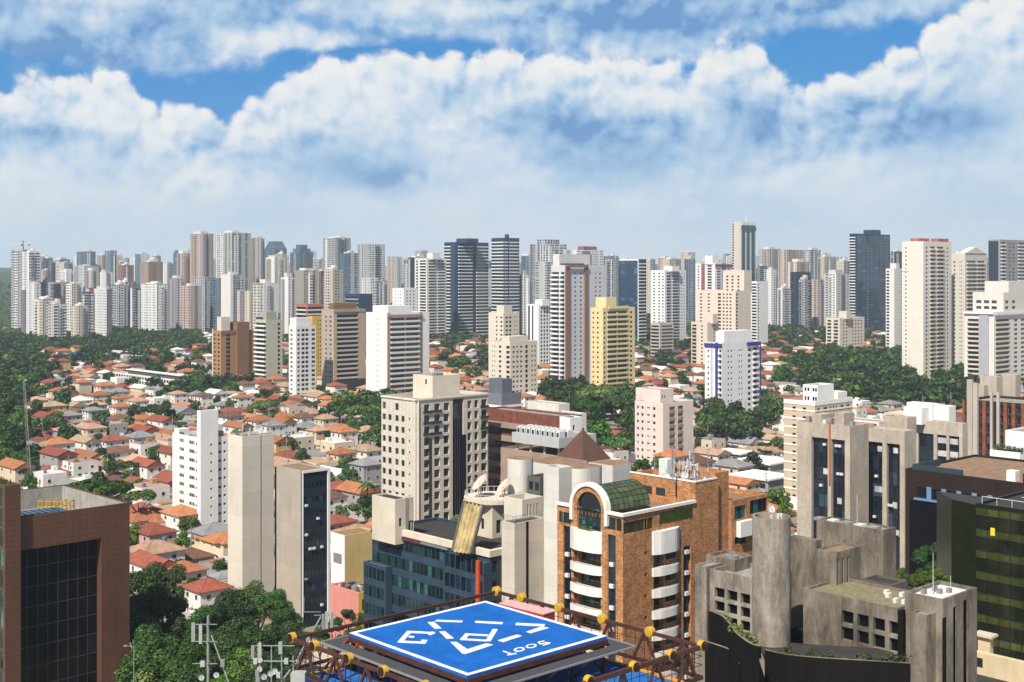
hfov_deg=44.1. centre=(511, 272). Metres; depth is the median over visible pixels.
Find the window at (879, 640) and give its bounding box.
[875,634,884,647]
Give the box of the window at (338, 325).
[337,324,355,326]
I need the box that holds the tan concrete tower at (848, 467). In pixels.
[797,401,967,573]
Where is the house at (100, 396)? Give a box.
[85,391,109,402]
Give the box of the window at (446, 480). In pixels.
[444,479,447,486]
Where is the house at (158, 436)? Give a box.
[153,432,171,441]
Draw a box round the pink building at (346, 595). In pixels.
[330,581,363,648]
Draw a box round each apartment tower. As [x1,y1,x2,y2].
[11,250,26,328]
[21,287,25,332]
[22,249,39,286]
[26,281,40,334]
[33,296,53,335]
[40,255,52,268]
[40,268,50,281]
[40,277,53,298]
[43,257,52,281]
[48,299,66,337]
[53,257,69,281]
[54,280,68,303]
[59,261,72,270]
[59,269,74,283]
[66,282,81,330]
[71,256,76,265]
[71,302,87,336]
[73,264,98,290]
[77,250,95,265]
[82,288,93,332]
[85,268,95,290]
[94,286,111,335]
[96,264,100,285]
[97,254,107,269]
[100,270,112,288]
[105,250,116,277]
[110,280,127,327]
[114,253,122,284]
[117,260,123,281]
[118,262,133,287]
[122,257,129,264]
[122,278,130,326]
[130,258,134,280]
[130,288,140,328]
[135,253,148,284]
[141,260,162,283]
[141,281,169,330]
[152,255,160,261]
[163,262,173,283]
[169,276,183,328]
[173,250,178,275]
[177,251,189,284]
[182,283,200,329]
[190,231,212,282]
[193,277,214,331]
[210,278,220,329]
[212,316,254,379]
[215,230,250,289]
[221,272,244,321]
[237,290,252,328]
[251,236,264,289]
[253,279,277,328]
[254,311,281,377]
[265,241,286,257]
[265,255,284,312]
[275,251,286,272]
[281,273,293,339]
[287,261,289,272]
[289,317,315,395]
[290,245,312,276]
[294,268,318,316]
[308,316,321,376]
[310,251,316,258]
[313,257,322,269]
[319,269,323,308]
[322,303,365,390]
[323,236,350,270]
[324,265,342,308]
[340,251,357,302]
[358,244,384,293]
[362,278,378,311]
[366,305,428,394]
[379,279,386,304]
[385,266,386,280]
[387,257,400,304]
[401,258,407,283]
[404,264,407,287]
[408,254,426,287]
[415,251,427,256]
[415,253,445,334]
[444,238,488,336]
[489,269,491,306]
[489,305,518,377]
[490,335,537,392]
[491,234,518,311]
[519,270,530,334]
[521,254,529,273]
[527,299,550,364]
[530,239,566,303]
[550,254,606,383]
[563,246,602,264]
[591,297,634,388]
[604,255,610,264]
[605,259,619,305]
[610,254,618,258]
[646,258,654,315]
[651,266,685,340]
[651,322,673,360]
[658,256,667,269]
[660,257,680,269]
[680,251,694,269]
[684,255,694,321]
[691,314,718,363]
[695,256,732,320]
[696,270,751,330]
[704,330,760,418]
[722,254,730,262]
[726,255,730,262]
[731,212,755,280]
[751,281,767,343]
[756,256,758,267]
[756,268,758,280]
[758,264,766,280]
[759,247,780,287]
[766,267,776,324]
[777,284,790,325]
[778,250,803,287]
[788,259,808,287]
[790,272,810,325]
[799,275,811,327]
[804,248,820,279]
[812,279,823,327]
[817,254,835,278]
[824,270,848,325]
[826,311,863,347]
[836,257,847,267]
[837,258,848,273]
[886,263,901,347]
[890,249,901,267]
[902,238,950,378]
[951,247,986,376]
[988,239,1023,280]
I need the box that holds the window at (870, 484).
[869,482,872,495]
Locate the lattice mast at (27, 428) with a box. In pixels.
[23,383,30,473]
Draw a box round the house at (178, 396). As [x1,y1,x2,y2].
[166,390,191,404]
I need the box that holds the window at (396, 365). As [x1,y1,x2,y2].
[390,364,403,367]
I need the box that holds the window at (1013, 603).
[1010,599,1020,607]
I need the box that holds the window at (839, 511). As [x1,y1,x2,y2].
[838,510,841,517]
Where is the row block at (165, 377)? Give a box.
[113,369,187,386]
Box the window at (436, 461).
[434,458,438,466]
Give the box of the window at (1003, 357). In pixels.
[996,356,1007,359]
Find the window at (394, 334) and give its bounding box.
[390,333,403,335]
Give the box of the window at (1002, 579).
[999,575,1009,583]
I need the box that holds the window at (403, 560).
[402,558,404,569]
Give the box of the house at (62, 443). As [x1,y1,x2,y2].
[39,436,76,451]
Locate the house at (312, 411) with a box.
[305,408,318,415]
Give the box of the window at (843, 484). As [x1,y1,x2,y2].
[842,483,844,495]
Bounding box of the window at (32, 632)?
[27,626,37,646]
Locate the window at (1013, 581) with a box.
[1010,577,1020,586]
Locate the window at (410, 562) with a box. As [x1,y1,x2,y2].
[409,560,411,571]
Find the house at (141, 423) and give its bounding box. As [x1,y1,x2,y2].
[128,420,158,428]
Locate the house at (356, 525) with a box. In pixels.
[330,523,371,552]
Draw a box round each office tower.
[345,294,371,311]
[380,369,488,520]
[619,259,645,346]
[849,230,889,331]
[963,281,1023,377]
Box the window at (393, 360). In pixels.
[390,359,403,361]
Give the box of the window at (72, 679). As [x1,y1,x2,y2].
[68,676,77,681]
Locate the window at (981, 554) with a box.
[976,550,986,558]
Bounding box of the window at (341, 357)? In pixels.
[337,356,355,358]
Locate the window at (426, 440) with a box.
[424,438,428,445]
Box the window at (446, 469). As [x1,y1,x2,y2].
[444,468,447,475]
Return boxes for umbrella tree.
[51,411,63,414]
[67,476,134,497]
[117,460,138,469]
[121,489,156,512]
[136,403,169,414]
[174,422,186,427]
[225,400,237,406]
[249,399,279,412]
[262,412,276,416]
[345,404,380,419]
[348,425,360,429]
[573,398,605,420]
[574,384,624,411]
[596,436,633,449]
[601,394,635,429]
[753,405,764,410]
[755,410,774,421]
[756,442,771,454]
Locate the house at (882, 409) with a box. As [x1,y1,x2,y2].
[869,405,895,413]
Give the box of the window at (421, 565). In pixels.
[420,563,423,574]
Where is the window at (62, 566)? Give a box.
[58,561,67,581]
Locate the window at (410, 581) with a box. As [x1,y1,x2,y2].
[409,579,411,590]
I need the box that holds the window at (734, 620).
[730,617,736,624]
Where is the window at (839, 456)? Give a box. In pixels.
[838,454,841,467]
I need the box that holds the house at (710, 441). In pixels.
[694,434,725,448]
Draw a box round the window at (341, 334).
[337,333,355,335]
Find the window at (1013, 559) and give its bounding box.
[1010,555,1020,564]
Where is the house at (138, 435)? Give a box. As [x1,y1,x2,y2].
[123,430,155,441]
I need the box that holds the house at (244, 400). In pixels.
[231,393,256,411]
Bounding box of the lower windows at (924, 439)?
[889,433,958,570]
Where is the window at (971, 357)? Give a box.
[968,356,978,358]
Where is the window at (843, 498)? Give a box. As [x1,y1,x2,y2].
[842,497,844,509]
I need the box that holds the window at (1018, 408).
[1017,407,1020,414]
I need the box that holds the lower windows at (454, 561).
[365,496,501,616]
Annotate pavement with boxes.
[21,348,953,643]
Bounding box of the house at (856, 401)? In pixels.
[852,397,869,407]
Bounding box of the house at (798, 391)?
[795,387,802,395]
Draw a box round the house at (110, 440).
[99,433,130,447]
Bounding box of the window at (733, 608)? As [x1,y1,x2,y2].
[730,604,736,613]
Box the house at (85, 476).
[70,474,91,480]
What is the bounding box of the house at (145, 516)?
[130,509,166,526]
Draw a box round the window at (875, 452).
[873,442,878,455]
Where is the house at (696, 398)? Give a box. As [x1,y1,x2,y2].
[688,394,702,408]
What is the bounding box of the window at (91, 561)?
[87,556,96,576]
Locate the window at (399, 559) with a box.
[398,557,400,568]
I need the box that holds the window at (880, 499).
[879,497,881,510]
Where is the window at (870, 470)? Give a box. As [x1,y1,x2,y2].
[869,469,872,481]
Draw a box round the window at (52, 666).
[48,661,57,681]
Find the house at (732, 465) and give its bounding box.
[712,458,754,472]
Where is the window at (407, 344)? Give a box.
[406,343,417,345]
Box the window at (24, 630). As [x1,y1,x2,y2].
[21,628,26,648]
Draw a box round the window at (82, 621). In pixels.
[78,616,86,636]
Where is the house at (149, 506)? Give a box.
[130,502,162,512]
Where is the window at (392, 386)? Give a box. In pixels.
[390,385,403,387]
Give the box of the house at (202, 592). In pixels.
[180,577,234,615]
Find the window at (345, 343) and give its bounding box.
[337,342,355,344]
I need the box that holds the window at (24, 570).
[21,568,26,587]
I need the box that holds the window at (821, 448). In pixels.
[819,438,823,451]
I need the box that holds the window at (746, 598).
[743,593,749,603]
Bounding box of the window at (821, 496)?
[819,493,823,506]
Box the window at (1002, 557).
[999,554,1009,562]
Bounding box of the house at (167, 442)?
[157,438,171,446]
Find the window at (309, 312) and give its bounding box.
[308,311,321,313]
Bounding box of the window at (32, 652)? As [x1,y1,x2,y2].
[27,645,37,666]
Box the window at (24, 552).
[21,550,26,567]
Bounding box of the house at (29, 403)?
[25,399,45,408]
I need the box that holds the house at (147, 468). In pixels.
[130,456,164,479]
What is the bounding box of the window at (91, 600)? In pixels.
[87,595,96,614]
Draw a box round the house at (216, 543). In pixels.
[190,531,227,555]
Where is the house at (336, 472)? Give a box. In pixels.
[320,465,341,480]
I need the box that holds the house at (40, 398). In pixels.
[23,396,48,405]
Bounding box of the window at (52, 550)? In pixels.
[48,545,57,563]
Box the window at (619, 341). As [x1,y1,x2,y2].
[608,340,625,342]
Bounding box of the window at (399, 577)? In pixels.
[398,576,400,587]
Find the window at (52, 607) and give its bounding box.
[48,602,57,622]
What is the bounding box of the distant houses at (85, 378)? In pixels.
[3,327,1023,397]
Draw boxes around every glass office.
[364,474,518,654]
[937,490,1023,660]
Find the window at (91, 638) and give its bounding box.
[87,633,96,653]
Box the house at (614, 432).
[610,430,633,435]
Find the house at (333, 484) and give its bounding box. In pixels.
[330,480,342,490]
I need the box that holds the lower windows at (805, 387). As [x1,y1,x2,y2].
[805,387,816,400]
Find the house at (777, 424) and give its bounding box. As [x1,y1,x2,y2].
[765,414,783,430]
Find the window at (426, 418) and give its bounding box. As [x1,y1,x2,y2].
[424,415,428,421]
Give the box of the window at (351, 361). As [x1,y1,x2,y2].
[337,360,355,363]
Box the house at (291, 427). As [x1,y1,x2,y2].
[269,416,303,434]
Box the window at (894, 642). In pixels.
[891,638,897,650]
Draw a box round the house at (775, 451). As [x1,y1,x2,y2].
[755,446,783,457]
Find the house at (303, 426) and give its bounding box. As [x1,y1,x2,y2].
[297,421,319,431]
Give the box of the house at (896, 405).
[877,400,903,410]
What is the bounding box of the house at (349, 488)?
[334,480,380,516]
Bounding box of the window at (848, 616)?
[844,611,852,623]
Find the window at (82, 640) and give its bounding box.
[78,635,86,655]
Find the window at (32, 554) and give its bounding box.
[27,548,37,566]
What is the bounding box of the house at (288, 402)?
[279,400,304,405]
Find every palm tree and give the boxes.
[100,454,116,475]
[356,481,377,522]
[363,415,378,442]
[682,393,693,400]
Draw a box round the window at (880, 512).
[879,511,881,523]
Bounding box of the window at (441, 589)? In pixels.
[440,588,442,599]
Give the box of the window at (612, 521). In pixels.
[608,517,615,529]
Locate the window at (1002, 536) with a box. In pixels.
[999,532,1009,540]
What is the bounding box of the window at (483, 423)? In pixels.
[481,420,485,426]
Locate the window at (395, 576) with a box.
[394,575,397,586]
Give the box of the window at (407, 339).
[406,338,417,340]
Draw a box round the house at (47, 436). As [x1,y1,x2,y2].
[43,433,53,438]
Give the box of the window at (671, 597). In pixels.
[666,594,674,601]
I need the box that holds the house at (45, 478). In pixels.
[23,466,66,488]
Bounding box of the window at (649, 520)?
[647,517,651,528]
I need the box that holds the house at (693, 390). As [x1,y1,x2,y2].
[682,387,702,395]
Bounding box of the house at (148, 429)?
[129,424,159,433]
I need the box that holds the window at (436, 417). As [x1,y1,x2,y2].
[434,414,438,420]
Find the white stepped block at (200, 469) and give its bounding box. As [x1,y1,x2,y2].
[172,409,227,526]
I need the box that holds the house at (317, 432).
[305,426,331,444]
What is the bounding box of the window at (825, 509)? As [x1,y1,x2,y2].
[824,508,827,516]
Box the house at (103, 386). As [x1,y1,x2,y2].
[93,382,113,392]
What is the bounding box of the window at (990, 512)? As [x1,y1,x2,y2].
[987,509,997,517]
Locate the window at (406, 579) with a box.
[405,578,408,589]
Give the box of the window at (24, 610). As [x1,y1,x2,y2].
[21,608,26,628]
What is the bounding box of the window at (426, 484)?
[424,482,428,489]
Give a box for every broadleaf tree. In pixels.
[0,401,14,413]
[0,408,10,417]
[0,417,9,433]
[0,431,11,439]
[0,439,10,446]
[0,445,16,458]
[1,423,16,433]
[5,394,17,410]
[5,428,41,456]
[8,408,41,430]
[9,447,38,461]
[11,405,29,414]
[14,392,30,404]
[19,472,36,488]
[20,459,40,473]
[26,425,43,437]
[29,399,51,415]
[39,415,66,435]
[52,388,72,408]
[57,425,82,439]
[88,402,99,407]
[92,410,110,421]
[92,471,104,476]
[93,433,103,444]
[94,447,106,454]
[100,422,110,429]
[101,460,119,473]
[108,391,123,398]
[113,635,179,681]
[119,666,160,681]
[120,469,136,478]
[122,416,135,425]
[122,622,182,665]
[125,404,140,416]
[125,427,134,434]
[130,524,141,545]
[130,566,167,595]
[130,592,163,642]
[130,602,159,651]
[132,478,143,483]
[136,561,186,620]
[140,584,188,624]
[146,445,159,456]
[148,453,161,462]
[158,641,220,681]
[159,616,190,640]
[161,399,171,416]
[161,660,206,681]
[168,409,184,419]
[174,530,194,546]
[177,516,199,528]
[180,637,214,655]
[181,577,198,584]
[182,604,219,640]
[187,369,210,379]
[190,403,202,409]
[197,626,237,659]
[204,674,235,681]
[210,602,247,630]
[211,559,227,571]
[212,374,227,387]
[212,587,257,668]
[212,615,260,655]
[212,645,245,676]
[223,647,265,681]
[227,384,241,396]
[230,428,241,433]
[236,667,282,681]
[238,580,275,629]
[241,629,295,658]
[245,406,253,412]
[252,588,293,626]
[253,389,272,397]
[256,651,295,680]
[263,619,300,644]
[268,607,306,630]
[276,629,307,669]
[276,664,310,681]
[283,435,297,446]
[293,448,310,460]
[295,647,312,669]
[307,400,321,408]
[312,624,330,670]
[317,408,325,414]
[322,400,344,413]
[322,466,335,481]
[324,431,330,437]
[327,634,344,664]
[328,616,343,637]
[331,393,349,404]
[332,412,344,423]
[335,505,349,516]
[336,404,354,422]
[337,457,358,469]
[337,467,358,481]
[340,609,356,629]
[341,392,358,406]
[343,626,361,646]
[345,414,363,424]
[348,496,371,523]
[351,612,363,648]
[358,425,380,447]
[359,400,368,416]
[359,413,380,425]
[367,396,380,404]
[450,514,458,520]
[464,365,483,377]
[483,361,488,369]
[536,383,554,397]
[562,398,571,403]
[570,402,582,412]
[584,397,600,411]
[584,411,595,420]
[586,420,613,438]
[589,409,607,420]
[603,404,615,413]
[614,428,634,450]
[616,409,634,427]
[619,405,633,413]
[620,390,634,397]
[633,458,651,469]
[650,454,660,466]
[693,401,700,408]
[693,426,706,437]
[694,407,713,423]
[694,412,716,428]
[696,384,704,405]
[703,396,725,408]
[706,414,723,422]
[706,420,735,437]
[710,403,725,417]
[721,400,746,418]
[726,414,745,437]
[735,409,757,427]
[741,417,765,436]
[742,451,768,470]
[743,431,758,437]
[753,411,767,426]
[756,403,783,429]
[759,392,783,409]
[768,487,793,507]
[769,436,783,448]
[770,363,796,381]
[776,502,795,516]
[896,567,914,584]
[908,573,925,587]
[911,541,936,566]
[915,562,935,586]
[917,570,932,585]
[929,566,948,580]
[951,399,961,409]
[958,395,966,403]
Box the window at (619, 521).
[617,518,621,531]
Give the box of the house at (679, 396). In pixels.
[673,394,689,399]
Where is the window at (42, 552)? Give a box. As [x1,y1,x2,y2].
[38,547,47,565]
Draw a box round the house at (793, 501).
[788,497,796,511]
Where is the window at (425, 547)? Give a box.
[424,545,426,556]
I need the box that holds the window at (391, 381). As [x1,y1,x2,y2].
[390,379,403,382]
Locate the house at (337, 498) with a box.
[330,489,357,517]
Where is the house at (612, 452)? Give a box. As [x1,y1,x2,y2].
[603,446,634,466]
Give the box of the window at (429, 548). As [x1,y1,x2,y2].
[428,546,430,557]
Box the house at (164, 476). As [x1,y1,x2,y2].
[152,470,171,493]
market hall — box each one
[723,448,756,458]
[729,469,783,491]
[737,455,783,472]
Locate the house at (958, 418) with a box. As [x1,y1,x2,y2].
[956,416,961,421]
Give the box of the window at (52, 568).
[48,563,57,583]
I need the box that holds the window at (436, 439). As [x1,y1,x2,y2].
[434,436,438,443]
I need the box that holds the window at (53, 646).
[48,641,57,662]
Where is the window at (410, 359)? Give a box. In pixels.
[406,358,417,360]
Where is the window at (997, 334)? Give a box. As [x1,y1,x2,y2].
[996,333,1007,335]
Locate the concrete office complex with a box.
[695,505,976,681]
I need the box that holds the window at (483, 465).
[481,463,485,470]
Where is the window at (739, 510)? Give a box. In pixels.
[735,505,744,519]
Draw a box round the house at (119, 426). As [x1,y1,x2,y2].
[101,419,127,434]
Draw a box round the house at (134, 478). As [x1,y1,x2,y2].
[124,475,148,483]
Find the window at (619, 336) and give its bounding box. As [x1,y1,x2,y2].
[608,335,625,337]
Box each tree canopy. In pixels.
[0,282,1023,410]
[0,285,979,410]
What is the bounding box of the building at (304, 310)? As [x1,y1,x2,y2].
[296,304,322,316]
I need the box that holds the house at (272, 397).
[265,395,288,399]
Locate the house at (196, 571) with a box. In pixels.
[167,560,209,582]
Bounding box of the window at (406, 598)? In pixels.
[405,597,408,608]
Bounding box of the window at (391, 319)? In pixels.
[390,318,403,320]
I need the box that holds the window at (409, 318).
[406,317,417,319]
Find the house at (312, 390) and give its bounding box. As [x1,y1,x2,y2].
[301,389,324,395]
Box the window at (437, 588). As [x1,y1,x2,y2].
[436,587,438,598]
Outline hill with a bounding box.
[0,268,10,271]
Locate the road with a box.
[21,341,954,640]
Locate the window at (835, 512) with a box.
[833,509,837,517]
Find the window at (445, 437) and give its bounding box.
[444,435,447,442]
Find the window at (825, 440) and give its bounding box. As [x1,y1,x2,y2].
[824,439,827,451]
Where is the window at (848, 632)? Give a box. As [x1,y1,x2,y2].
[844,627,852,640]
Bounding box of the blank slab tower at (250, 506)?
[228,413,273,593]
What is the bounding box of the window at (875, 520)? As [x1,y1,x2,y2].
[873,510,878,523]
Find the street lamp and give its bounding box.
[123,645,134,681]
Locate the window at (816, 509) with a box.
[814,506,818,516]
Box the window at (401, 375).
[390,374,403,377]
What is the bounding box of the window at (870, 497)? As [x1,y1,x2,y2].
[869,496,872,508]
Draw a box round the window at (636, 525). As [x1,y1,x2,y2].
[624,519,643,533]
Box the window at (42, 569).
[38,564,47,585]
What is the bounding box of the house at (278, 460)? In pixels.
[274,456,303,473]
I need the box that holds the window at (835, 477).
[833,468,837,480]
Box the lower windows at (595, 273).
[580,273,600,372]
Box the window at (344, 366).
[337,365,355,367]
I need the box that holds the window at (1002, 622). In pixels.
[999,618,1009,627]
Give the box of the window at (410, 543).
[409,542,411,552]
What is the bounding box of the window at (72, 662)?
[68,656,77,677]
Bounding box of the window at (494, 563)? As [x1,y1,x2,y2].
[492,560,496,572]
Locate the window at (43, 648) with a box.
[38,643,47,664]
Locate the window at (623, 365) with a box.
[608,364,625,367]
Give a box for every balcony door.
[582,551,600,565]
[582,573,600,587]
[582,595,600,608]
[582,617,600,629]
[654,555,658,566]
[654,577,658,587]
[654,598,658,608]
[654,619,658,629]
[654,641,658,650]
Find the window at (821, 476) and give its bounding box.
[819,466,823,478]
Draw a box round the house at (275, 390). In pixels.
[258,385,280,395]
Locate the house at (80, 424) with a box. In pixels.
[74,422,88,428]
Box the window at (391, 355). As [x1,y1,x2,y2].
[390,354,403,356]
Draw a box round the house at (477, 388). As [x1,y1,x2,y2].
[465,386,488,391]
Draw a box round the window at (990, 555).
[987,552,997,560]
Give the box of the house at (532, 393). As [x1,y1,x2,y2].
[522,391,544,396]
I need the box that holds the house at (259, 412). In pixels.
[252,407,277,414]
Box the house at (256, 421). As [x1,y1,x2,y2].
[243,415,272,430]
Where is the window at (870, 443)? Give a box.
[869,442,872,454]
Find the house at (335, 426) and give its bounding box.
[325,423,348,428]
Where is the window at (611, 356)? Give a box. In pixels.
[608,355,625,357]
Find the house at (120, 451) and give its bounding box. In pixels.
[105,445,136,458]
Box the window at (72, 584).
[68,579,77,599]
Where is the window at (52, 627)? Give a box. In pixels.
[48,622,57,642]
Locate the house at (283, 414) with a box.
[273,411,294,419]
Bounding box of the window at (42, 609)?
[38,604,47,624]
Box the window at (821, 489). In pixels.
[819,479,823,492]
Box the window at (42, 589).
[38,584,47,604]
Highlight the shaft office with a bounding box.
[502,456,630,620]
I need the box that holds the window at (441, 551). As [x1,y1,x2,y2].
[440,549,442,560]
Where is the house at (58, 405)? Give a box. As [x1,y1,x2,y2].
[42,400,67,410]
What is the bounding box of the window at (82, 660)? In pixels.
[78,654,86,675]
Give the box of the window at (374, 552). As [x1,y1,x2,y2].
[373,551,375,560]
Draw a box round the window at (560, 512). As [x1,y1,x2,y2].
[559,511,562,521]
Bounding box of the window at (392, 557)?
[391,555,393,566]
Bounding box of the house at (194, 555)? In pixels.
[185,547,226,563]
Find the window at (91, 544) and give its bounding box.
[87,539,96,557]
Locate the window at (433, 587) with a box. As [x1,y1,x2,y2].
[432,586,434,597]
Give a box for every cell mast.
[191,615,228,681]
[251,641,306,681]
[297,611,337,669]
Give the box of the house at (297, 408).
[278,403,304,414]
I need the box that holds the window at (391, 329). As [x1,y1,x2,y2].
[390,328,403,330]
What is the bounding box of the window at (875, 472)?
[873,469,878,482]
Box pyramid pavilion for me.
[557,429,620,462]
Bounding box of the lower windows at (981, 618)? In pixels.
[977,614,1023,652]
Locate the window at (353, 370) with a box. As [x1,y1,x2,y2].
[337,369,355,372]
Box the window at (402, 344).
[390,343,403,346]
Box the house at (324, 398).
[316,395,331,401]
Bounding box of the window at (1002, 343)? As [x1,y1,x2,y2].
[996,342,1007,344]
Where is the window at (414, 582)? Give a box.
[413,580,415,591]
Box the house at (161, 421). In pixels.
[146,414,178,429]
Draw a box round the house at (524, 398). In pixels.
[521,393,535,406]
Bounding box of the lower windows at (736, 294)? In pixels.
[736,294,737,329]
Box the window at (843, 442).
[842,441,844,453]
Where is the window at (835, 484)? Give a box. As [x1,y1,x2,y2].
[833,481,837,494]
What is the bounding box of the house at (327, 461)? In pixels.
[302,456,337,466]
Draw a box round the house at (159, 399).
[146,395,170,404]
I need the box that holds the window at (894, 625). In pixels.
[891,621,897,633]
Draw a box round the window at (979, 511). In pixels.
[976,507,986,515]
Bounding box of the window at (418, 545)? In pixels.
[417,544,419,554]
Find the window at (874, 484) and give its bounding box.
[873,483,878,496]
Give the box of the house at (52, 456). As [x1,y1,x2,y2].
[36,446,78,467]
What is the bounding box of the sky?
[0,0,1023,267]
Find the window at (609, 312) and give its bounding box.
[608,311,625,313]
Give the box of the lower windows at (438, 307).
[438,307,443,334]
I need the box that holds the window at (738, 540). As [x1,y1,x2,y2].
[735,537,744,544]
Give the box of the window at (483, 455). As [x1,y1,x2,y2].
[481,452,485,459]
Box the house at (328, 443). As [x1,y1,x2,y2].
[319,437,353,451]
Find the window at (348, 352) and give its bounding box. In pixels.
[337,351,355,353]
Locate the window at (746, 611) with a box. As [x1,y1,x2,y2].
[743,607,749,617]
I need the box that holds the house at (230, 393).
[225,389,246,399]
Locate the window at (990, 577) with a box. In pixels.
[987,573,997,581]
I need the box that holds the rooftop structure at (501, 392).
[478,377,521,407]
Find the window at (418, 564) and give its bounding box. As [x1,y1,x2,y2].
[417,562,419,573]
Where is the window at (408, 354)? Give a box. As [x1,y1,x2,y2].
[406,353,417,355]
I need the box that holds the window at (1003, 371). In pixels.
[996,370,1007,373]
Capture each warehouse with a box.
[854,417,883,426]
[884,410,903,415]
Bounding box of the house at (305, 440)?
[282,432,320,451]
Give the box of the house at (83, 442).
[69,434,102,451]
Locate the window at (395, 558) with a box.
[394,556,397,567]
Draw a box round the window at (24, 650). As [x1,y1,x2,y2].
[21,648,26,668]
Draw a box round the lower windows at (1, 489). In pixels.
[0,488,2,681]
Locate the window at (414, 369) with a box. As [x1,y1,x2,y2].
[406,368,417,371]
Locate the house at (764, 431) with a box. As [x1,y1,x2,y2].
[747,427,777,439]
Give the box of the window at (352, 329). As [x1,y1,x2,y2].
[337,328,355,330]
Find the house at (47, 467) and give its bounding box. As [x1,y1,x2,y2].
[41,465,74,477]
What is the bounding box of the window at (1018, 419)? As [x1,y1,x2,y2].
[1017,417,1020,424]
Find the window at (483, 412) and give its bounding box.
[481,410,485,415]
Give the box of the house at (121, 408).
[109,402,135,415]
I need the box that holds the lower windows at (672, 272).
[672,272,684,339]
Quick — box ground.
[0,272,960,672]
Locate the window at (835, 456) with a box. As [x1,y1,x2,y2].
[833,454,837,467]
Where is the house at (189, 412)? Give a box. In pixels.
[162,405,196,420]
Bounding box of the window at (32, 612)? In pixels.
[27,606,37,626]
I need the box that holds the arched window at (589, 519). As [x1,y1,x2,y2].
[579,506,600,531]
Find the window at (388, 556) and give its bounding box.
[387,554,389,564]
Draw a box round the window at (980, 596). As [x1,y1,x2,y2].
[977,592,986,601]
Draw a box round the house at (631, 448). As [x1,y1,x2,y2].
[610,437,634,451]
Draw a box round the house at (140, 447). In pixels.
[129,438,160,455]
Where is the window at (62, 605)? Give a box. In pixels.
[58,600,67,620]
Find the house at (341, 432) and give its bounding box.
[321,425,367,445]
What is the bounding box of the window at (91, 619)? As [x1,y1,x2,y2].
[87,614,96,634]
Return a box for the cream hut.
[977,630,997,652]
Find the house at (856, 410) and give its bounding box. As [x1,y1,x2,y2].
[852,406,876,418]
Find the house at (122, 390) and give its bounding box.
[106,387,130,394]
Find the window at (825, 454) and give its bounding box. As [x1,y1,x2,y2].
[824,453,827,465]
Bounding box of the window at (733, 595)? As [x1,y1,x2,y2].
[730,590,736,600]
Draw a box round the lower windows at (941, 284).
[937,247,947,369]
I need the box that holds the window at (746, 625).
[743,621,749,630]
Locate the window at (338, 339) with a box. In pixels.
[337,337,355,340]
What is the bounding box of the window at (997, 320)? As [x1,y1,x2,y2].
[996,319,1007,321]
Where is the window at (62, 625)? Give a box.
[58,620,67,640]
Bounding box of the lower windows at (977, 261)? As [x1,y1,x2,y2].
[977,261,983,289]
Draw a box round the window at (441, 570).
[440,568,442,580]
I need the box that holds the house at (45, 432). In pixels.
[40,427,52,435]
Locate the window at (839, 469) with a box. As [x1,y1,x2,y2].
[838,468,841,481]
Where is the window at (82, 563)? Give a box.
[78,558,86,577]
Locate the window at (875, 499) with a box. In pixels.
[873,497,878,509]
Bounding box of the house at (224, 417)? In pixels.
[218,411,245,424]
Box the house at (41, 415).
[32,411,59,427]
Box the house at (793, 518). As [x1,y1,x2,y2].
[768,502,796,524]
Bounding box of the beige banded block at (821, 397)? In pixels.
[784,383,852,497]
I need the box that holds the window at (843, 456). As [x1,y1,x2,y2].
[842,455,844,467]
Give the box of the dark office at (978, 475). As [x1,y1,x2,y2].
[905,454,1023,574]
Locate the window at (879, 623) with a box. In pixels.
[875,617,884,630]
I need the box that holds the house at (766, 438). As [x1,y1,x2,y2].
[761,434,783,444]
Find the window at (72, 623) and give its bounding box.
[68,618,77,638]
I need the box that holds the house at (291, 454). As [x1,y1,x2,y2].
[274,450,304,458]
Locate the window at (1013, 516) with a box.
[1010,512,1020,520]
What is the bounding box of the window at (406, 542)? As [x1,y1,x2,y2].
[405,541,408,551]
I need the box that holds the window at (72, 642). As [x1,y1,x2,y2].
[68,637,77,657]
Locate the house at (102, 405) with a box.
[86,401,108,410]
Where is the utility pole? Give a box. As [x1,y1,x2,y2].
[189,526,193,546]
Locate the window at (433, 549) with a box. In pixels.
[432,547,434,558]
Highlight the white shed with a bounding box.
[628,451,635,462]
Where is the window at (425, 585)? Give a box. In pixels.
[424,583,426,594]
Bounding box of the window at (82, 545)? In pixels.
[78,541,86,558]
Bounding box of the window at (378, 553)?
[377,552,379,562]
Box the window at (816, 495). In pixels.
[814,492,818,505]
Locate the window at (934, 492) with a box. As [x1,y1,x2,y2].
[932,489,940,499]
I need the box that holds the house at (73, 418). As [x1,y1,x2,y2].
[62,410,83,427]
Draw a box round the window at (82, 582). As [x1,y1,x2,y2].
[78,577,86,597]
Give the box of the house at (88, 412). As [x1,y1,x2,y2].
[81,406,106,421]
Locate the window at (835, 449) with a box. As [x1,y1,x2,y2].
[833,440,837,453]
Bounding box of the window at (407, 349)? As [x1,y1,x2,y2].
[406,348,417,350]
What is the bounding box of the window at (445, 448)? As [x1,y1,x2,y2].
[444,446,447,453]
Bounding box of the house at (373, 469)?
[348,457,380,488]
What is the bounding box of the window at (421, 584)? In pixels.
[420,582,423,594]
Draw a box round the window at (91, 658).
[87,652,96,672]
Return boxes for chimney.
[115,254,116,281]
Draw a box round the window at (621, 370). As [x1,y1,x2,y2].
[608,369,625,372]
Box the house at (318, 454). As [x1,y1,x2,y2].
[307,451,326,458]
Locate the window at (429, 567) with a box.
[428,565,430,576]
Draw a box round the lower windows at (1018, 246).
[1018,246,1023,279]
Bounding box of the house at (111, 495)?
[103,493,132,504]
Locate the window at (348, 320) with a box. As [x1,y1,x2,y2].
[337,319,355,321]

